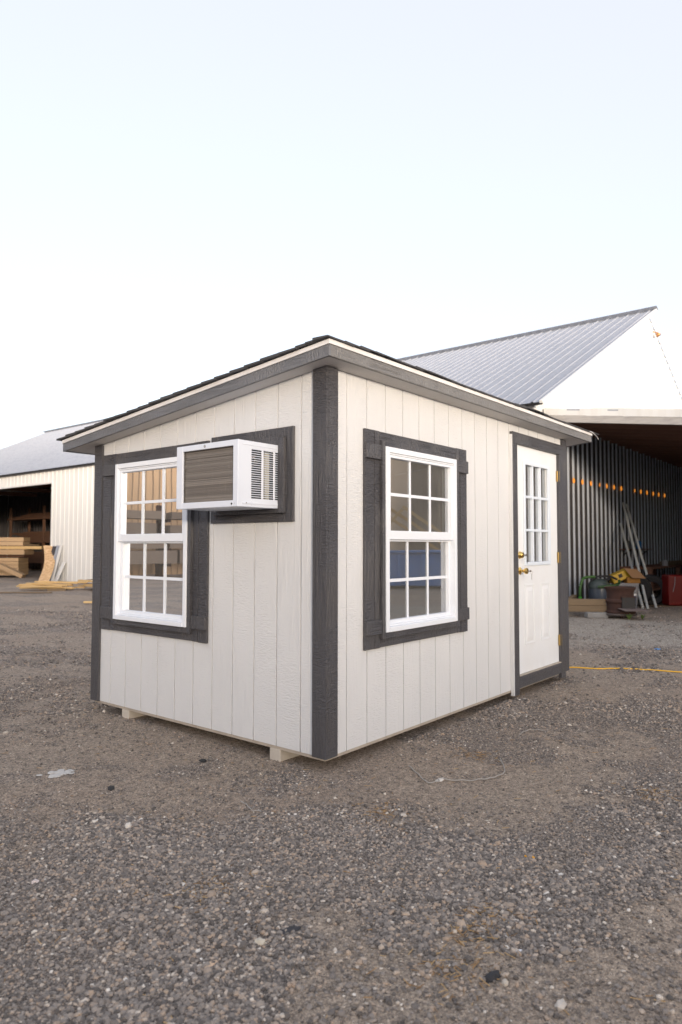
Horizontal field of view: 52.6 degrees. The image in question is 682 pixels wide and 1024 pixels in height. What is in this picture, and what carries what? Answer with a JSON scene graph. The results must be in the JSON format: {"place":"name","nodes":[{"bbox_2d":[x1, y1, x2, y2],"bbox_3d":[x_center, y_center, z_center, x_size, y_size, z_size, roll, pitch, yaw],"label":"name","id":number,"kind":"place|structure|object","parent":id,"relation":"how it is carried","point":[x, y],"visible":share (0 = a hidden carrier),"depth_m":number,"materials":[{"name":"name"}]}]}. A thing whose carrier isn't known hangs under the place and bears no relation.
{"place":"outdoors","nodes":[
{"label":"outdoors","id":0,"kind":"place"},
{"bbox_2d":[0,592,51,592],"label":"lumber board","id":1,"kind":"object","parent":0,"point":[25,592],"visible":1,"depth_m":18.87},
{"bbox_2d":[0,569,681,1023],"bbox_3d":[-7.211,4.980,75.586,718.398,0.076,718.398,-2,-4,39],"label":"ground","id":2,"kind":"structure","parent":0,"point":[14,597],"depth_m":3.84,"materials":[{"name":"grey gravel"}]},
{"bbox_2d":[0,563,25,577],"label":"lumber beam","id":3,"kind":"structure","parent":2,"relation":"on","point":[10,570],"depth_m":27.70,"materials":[{"name":"brown wood"}]},
{"bbox_2d":[0,558,28,574],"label":"panel stack","id":4,"kind":"object","parent":2,"relation":"on","point":[20,564],"visible":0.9,"depth_m":28.20,"materials":[{"name":"brown wood"}]},
{"bbox_2d":[0,555,30,556],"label":"lumber beam","id":5,"kind":"structure","parent":4,"relation":"on","point":[15,555],"depth_m":28.30,"materials":[{"name":"brown wood"}]},
{"bbox_2d":[0,549,33,554],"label":"panel stack","id":6,"kind":"object","parent":5,"relation":"on","point":[15,551],"visible":1,"depth_m":28.22,"materials":[{"name":"brown wood"}]},
{"bbox_2d":[0,546,43,548],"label":"lumber beam","id":7,"kind":"structure","parent":6,"relation":"on","point":[21,547],"depth_m":28.41,"materials":[{"name":"brown wood"}]},
{"bbox_2d":[0,537,29,545],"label":"panel stack","id":8,"kind":"object","parent":7,"relation":"on","point":[13,539],"visible":1,"depth_m":28.41,"materials":[{"name":"brown wood"}]},
{"bbox_2d":[7,506,50,571],"bbox_3d":[-11.742,1.237,32.492,14.400,3.285,1.200,-2,-4,39],"label":"lumber rack","id":9,"kind":"object","parent":2,"relation":"on","point":[29,520],"visible":0.15,"depth_m":35.23,"materials":[{"name":"brown wood"}]},
{"bbox_2d":[15,552,44,561],"bbox_3d":[-11.780,2.142,32.391,13.858,0.495,0.935,-2,-4,39],"label":"lumber bundle","id":10,"kind":"object","parent":9,"relation":"on","point":[36,557],"visible":0.18,"depth_m":34.74,"materials":[{"name":"brown wood"}]},
{"bbox_2d":[11,512,50,518],"bbox_3d":[-11.776,0.069,32.481,13.939,0.245,0.949,-2,-4,39],"label":"lumber bundle","id":11,"kind":"object","parent":9,"relation":"on","point":[36,515],"visible":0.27,"depth_m":34.95,"materials":[{"name":"brown wood"}]},
{"bbox_2d":[12,531,50,541],"bbox_3d":[-11.720,1.121,32.387,13.773,0.495,0.943,-2,-4,39],"label":"lumber bundle","id":12,"kind":"object","parent":9,"relation":"on","point":[34,536],"visible":0.27,"depth_m":34.98,"materials":[{"name":"brown wood"}]},
{"bbox_2d":[38,545,54,580],"bbox_3d":[-10.536,1.856,24.787,0.483,1.305,1.807,1,-3,-17],"label":"strand board panel","id":13,"kind":"object","parent":2,"relation":"on","point":[48,568],"visible":0.91,"depth_m":24.82,"materials":[{"name":"beige wood"}]},
{"bbox_2d":[51,546,55,554],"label":"metal trim","id":14,"kind":"structure","parent":2,"relation":"on","point":[53,549],"depth_m":25.28,"materials":[{"name":"grey metal"}]},
{"bbox_2d":[49,546,58,580],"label":"metal trim","id":15,"kind":"structure","parent":2,"relation":"on","point":[56,551],"depth_m":25.10,"materials":[{"name":"white metal"}]},
{"bbox_2d":[36,769,74,777],"bbox_3d":[-1.614,1.489,3.929,0.136,0.013,0.189,-2,-4,39],"label":"white plaster","id":16,"kind":"object","parent":2,"relation":"on","point":[58,773],"visible":1,"depth_m":3.93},
{"bbox_2d":[51,545,61,580],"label":"metal trim","id":17,"kind":"structure","parent":2,"relation":"on","point":[56,562],"depth_m":24.88,"materials":[{"name":"white metal"}]},
{"bbox_2d":[47,589,65,590],"bbox_3d":[-8.120,2.237,19.734,0.500,0.075,0.090,1,-3,-11],"label":"bearer block","id":18,"kind":"object","parent":2,"relation":"on","point":[56,589],"depth_m":19.69,"materials":[{"name":"brown wood"}]},
{"bbox_2d":[31,585,73,588],"bbox_3d":[-8.321,2.151,19.880,1.287,0.040,0.090,2,1,6],"label":"lumber board","id":19,"kind":"object","parent":18,"relation":"on","point":[58,587],"visible":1,"depth_m":19.81,"materials":[{"name":"brown wood"}]},
{"bbox_2d":[20,585,63,587],"bbox_3d":[-8.589,2.142,19.833,1.233,0.040,0.090,-1,3,2],"label":"lumber board","id":20,"kind":"object","parent":19,"relation":"on","point":[38,586],"visible":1,"depth_m":19.80,"materials":[{"name":"brown wood"}]},
{"bbox_2d":[31,583,67,585],"bbox_3d":[-8.386,2.085,19.890,1.088,0.040,0.090,2,-2,8],"label":"lumber board","id":21,"kind":"object","parent":19,"relation":"on","point":[50,584],"visible":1,"depth_m":19.85,"materials":[{"name":"brown wood"}]},
{"bbox_2d":[39,588,73,588],"bbox_3d":[-8.246,2.211,20.004,1.128,0.041,0.091,-1,0,15],"label":"lumber board","id":22,"kind":"object","parent":2,"relation":"on","point":[55,588],"visible":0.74,"depth_m":19.96,"materials":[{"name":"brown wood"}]},
{"bbox_2d":[54,562,65,580],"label":"metal trim","id":23,"kind":"structure","parent":2,"relation":"on","point":[59,571],"depth_m":24.73,"materials":[{"name":"white metal"}]},
{"bbox_2d":[205,960,217,967],"bbox_3d":[-0.412,1.431,2.181,0.030,0.012,0.057,-2,-3,33],"label":"wood sliver","id":24,"kind":"object","parent":2,"relation":"on","point":[211,964],"visible":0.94,"depth_m":2.18,"materials":[{"name":"beige wood"}]},
{"bbox_2d":[254,937,264,945],"bbox_3d":[-0.271,1.436,2.303,0.038,0.026,0.025,0,-3,3],"label":"pale stone","id":25,"kind":"object","parent":2,"relation":"on","point":[260,941],"visible":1,"depth_m":2.30,"materials":[{"name":"beige stone"}]},
{"bbox_2d":[278,925,300,933],"bbox_3d":[-0.179,1.439,2.378,0.092,0.011,0.037,1,-3,-27],"label":"charred stick","id":26,"kind":"object","parent":2,"relation":"on","point":[291,928],"visible":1,"depth_m":2.38,"materials":[{"name":"black wood"}]},
{"bbox_2d":[56,335,598,761],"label":"portable office","id":27,"kind":"structure","parent":2,"relation":"on","point":[370,580],"depth_m":4.79,"materials":[{"name":"beige paint"}]},
{"bbox_2d":[113,457,187,626],"bbox_3d":[-1.386,0.216,5.121,0.886,1.196,0.114,-2,-4,39],"label":"window","id":28,"kind":"structure","parent":27,"relation":"in","point":[150,570],"depth_m":5.14,"materials":[{"name":"white plastic"}]},
{"bbox_2d":[176,439,277,510],"bbox_3d":[-0.640,-0.211,4.418,0.578,0.395,0.573,-2,-4,39],"label":"air conditioner","id":29,"kind":"object","parent":27,"relation":"attached to","point":[234,475],"visible":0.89,"depth_m":4.20,"materials":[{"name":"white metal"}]},
{"bbox_2d":[385,446,457,632],"bbox_3d":[0.541,0.192,4.841,0.114,1.204,0.910,-2,-4,39],"label":"window","id":30,"kind":"structure","parent":27,"relation":"in","point":[448,536],"depth_m":4.93,"materials":[{"name":"white plastic"}]},
{"bbox_2d":[517,445,560,673],"bbox_3d":[1.842,0.425,6.391,0.118,2.016,0.932,-2,-4,39],"label":"door","id":31,"kind":"structure","parent":27,"relation":"in","point":[539,637],"depth_m":6.41,"materials":[{"name":"white paint"}]},
{"bbox_2d":[1,657,680,1023],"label":"wood slivers","id":32,"kind":"object","parent":2,"relation":"on","point":[468,927],"visible":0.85,"depth_m":2.48,"materials":[{"name":"wood"}]},
{"bbox_2d":[409,758,504,783],"bbox_3d":[0.744,1.530,4.091,0.642,0.029,0.308,1,-3,-18],"label":"plastic strap","id":33,"kind":"object","parent":2,"relation":"on","point":[460,779],"visible":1,"depth_m":3.94,"materials":[{"name":"grey plastic"}]},
{"bbox_2d":[484,970,500,982],"bbox_3d":[0.463,1.422,2.115,0.066,0.024,0.032,2,-4,-39],"label":"black rock","id":34,"kind":"object","parent":2,"relation":"on","point":[490,976],"visible":1,"depth_m":2.11,"materials":[{"name":"black stone"}]},
{"bbox_2d":[502,978,508,986],"bbox_3d":[0.496,1.423,2.086,0.019,0.020,0.028,-1,-3,19],"label":"pale stone","id":35,"kind":"object","parent":2,"relation":"on","point":[505,982],"visible":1,"depth_m":2.08,"materials":[{"name":"beige stone"}]},
{"bbox_2d":[555,999,566,1010],"bbox_3d":[0.632,1.420,1.988,0.028,0.024,0.048,-2,-4,39],"label":"pale stone","id":36,"kind":"object","parent":2,"relation":"on","point":[560,1004],"visible":1,"depth_m":1.98,"materials":[{"name":"white stone"}]},
{"bbox_2d":[584,612,607,617],"bbox_3d":[4.685,1.890,12.681,0.380,0.098,0.190,0,-3,0],"label":"concrete block","id":37,"kind":"object","parent":2,"relation":"on","point":[595,615],"depth_m":12.59,"materials":[{"name":"grey concrete"}]},
{"bbox_2d":[569,605,606,611],"bbox_3d":[3.955,1.788,12.866,1.927,0.115,0.090,0,-3,10],"label":"timber","id":38,"kind":"object","parent":37,"relation":"on","point":[582,608],"visible":0.35,"depth_m":12.73,"materials":[{"name":"brown wood"}]},
{"bbox_2d":[568,595,605,605],"bbox_3d":[4.034,1.696,13.422,1.897,0.116,1.209,0,-3,10],"label":"timber","id":39,"kind":"object","parent":38,"relation":"on","point":[573,600],"visible":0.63,"depth_m":12.73,"materials":[{"name":"beige wood"}]},
{"bbox_2d":[578,575,620,604],"bbox_3d":[5.198,1.639,13.927,0.842,0.740,0.470,-1,-3,14],"label":"shop vacuum","id":40,"kind":"object","parent":2,"relation":"on","point":[596,588],"visible":0.77,"depth_m":13.81,"materials":[{"name":"grey"}]},
{"bbox_2d":[611,582,638,607],"bbox_3d":[5.828,1.736,14.164,0.442,0.566,0.353,0,-3,0],"label":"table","id":41,"kind":"object","parent":2,"relation":"on","point":[636,585],"visible":0.23,"depth_m":14.01,"materials":[{"name":"grey plastic"}]},
{"bbox_2d":[605,568,630,583],"bbox_3d":[5.644,1.311,14.151,0.533,0.309,0.248,0,-3,0],"label":"tool case","id":42,"kind":"object","parent":41,"relation":"on","point":[622,574],"visible":0.66,"depth_m":14.04,"materials":[{"name":"yellow plastic"}]},
{"bbox_2d":[623,568,645,582],"bbox_3d":[5.933,1.292,14.043,0.410,0.299,0.285,0,-3,0],"label":"cardboard box","id":43,"kind":"object","parent":41,"relation":"on","point":[636,575],"visible":0.96,"depth_m":13.97,"materials":[{"name":"brown cardboard"}]},
{"bbox_2d":[569,667,681,672],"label":"extension cord","id":44,"kind":"object","parent":2,"relation":"on","point":[626,668],"visible":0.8,"depth_m":7.30,"materials":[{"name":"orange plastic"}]},
{"bbox_2d":[604,586,648,617],"bbox_3d":[5.128,1.665,12.524,0.569,0.595,0.795,1,-3,-9],"label":"fire pit","id":45,"kind":"object","parent":2,"relation":"on","point":[620,601],"visible":0.97,"depth_m":12.42,"materials":[{"name":"metal"}]},
{"bbox_2d":[619,523,643,608],"bbox_3d":[6.693,1.161,15.960,0.056,1.927,3.184,-1,-3,15],"label":"metal pipe","id":46,"kind":"object","parent":2,"relation":"on","point":[631,566],"visible":0.76,"depth_m":16.14,"materials":[{"name":"white metal"}]},
{"bbox_2d":[622,502,648,608],"bbox_3d":[6.815,0.896,16.050,0.056,2.462,3.432,-1,-3,15],"label":"metal pipe","id":47,"kind":"object","parent":2,"relation":"on","point":[636,561],"visible":0.89,"depth_m":15.98,"materials":[{"name":"white metal"}]},
{"bbox_2d":[621,578,652,605],"bbox_3d":[6.449,1.720,15.118,0.680,0.690,0.281,-1,-3,22],"label":"tyre","id":48,"kind":"object","parent":2,"relation":"on","point":[648,587],"visible":0.32,"depth_m":14.95,"materials":[{"name":"black rubber"}]},
{"bbox_2d":[625,504,657,607],"bbox_3d":[7.049,0.922,16.287,0.056,2.434,3.363,-1,-3,13],"label":"metal pipe","id":49,"kind":"object","parent":2,"relation":"on","point":[640,553],"visible":0.87,"depth_m":16.33,"materials":[{"name":"white metal"}]},
{"bbox_2d":[638,574,662,604],"bbox_3d":[6.888,1.731,15.340,0.680,0.690,0.281,-1,-3,22],"label":"tyre","id":50,"kind":"object","parent":2,"relation":"on","point":[655,579],"visible":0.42,"depth_m":15.23,"materials":[{"name":"black rubber"}]},
{"bbox_2d":[620,564,681,597],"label":"workbench","id":51,"kind":"object","parent":2,"relation":"on","point":[651,568],"visible":0.4,"depth_m":17.82,"materials":[{"name":"brown wood"}]},
{"bbox_2d":[662,560,667,565],"bbox_3d":[8.434,1.329,17.973,0.160,0.150,0.160,-2,-4,39],"label":"tub","id":52,"kind":"object","parent":51,"relation":"on","point":[664,562],"visible":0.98,"depth_m":17.91,"materials":[{"name":"grey plastic"}]},
{"bbox_2d":[660,560,681,564],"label":"board","id":53,"kind":"object","parent":51,"relation":"on","point":[675,562],"visible":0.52,"depth_m":18.92,"materials":[{"name":"brown wood"}]},
{"bbox_2d":[649,605,681,606],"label":"board","id":54,"kind":"object","parent":2,"relation":"on","point":[664,606],"visible":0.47,"depth_m":14.80,"materials":[{"name":"brown wood"}]},
{"bbox_2d":[662,574,681,605],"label":"red cabinet","id":55,"kind":"object","parent":54,"relation":"on","point":[672,590],"visible":1,"depth_m":14.87,"materials":[{"name":"metal"}]},
{"bbox_2d":[0,305,681,598],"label":"pole barn","id":56,"kind":"structure","parent":0,"point":[610,381],"depth_m":19.17,"materials":[{"name":"white metal"}]},
{"bbox_2d":[619,549,651,555],"bbox_3d":[7.839,1.071,18.342,0.211,0.178,2.200,-2,-4,39],"label":"wall shelf","id":57,"kind":"object","parent":56,"relation":"attached to","point":[636,549],"depth_m":18.22,"materials":[{"name":"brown wood"}]},
{"bbox_2d":[625,540,630,548],"bbox_3d":[7.378,0.842,17.761,0.140,0.220,0.140,-2,-4,39],"label":"spray can","id":58,"kind":"object","parent":57,"relation":"on","point":[628,544],"visible":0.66,"depth_m":17.70,"materials":[{"name":"grey"}]},
{"bbox_2d":[0,0,681,448],"label":"sky","id":59,"kind":"structure","parent":0,"point":[193,192],"materials":[{"name":"white"}]},
{"label":"lumber board","id":60,"kind":"object","parent":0,"visible":0},
{"bbox_2d":[38,581,87,583],"bbox_3d":[-8.096,2.051,20.112,1.478,0.040,0.090,-2,2,5],"label":"lumber board","id":61,"kind":"object","parent":60,"relation":"on","point":[67,581],"visible":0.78,"depth_m":20.09,"materials":[{"name":"brown wood"}]},
{"bbox_2d":[43,581,77,583],"bbox_3d":[-8.155,2.046,20.096,1.070,0.040,0.090,1,-2,10],"label":"lumber board","id":62,"kind":"object","parent":61,"relation":"on","point":[63,582],"visible":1,"depth_m":20.03,"materials":[{"name":"brown wood"}]}
]}

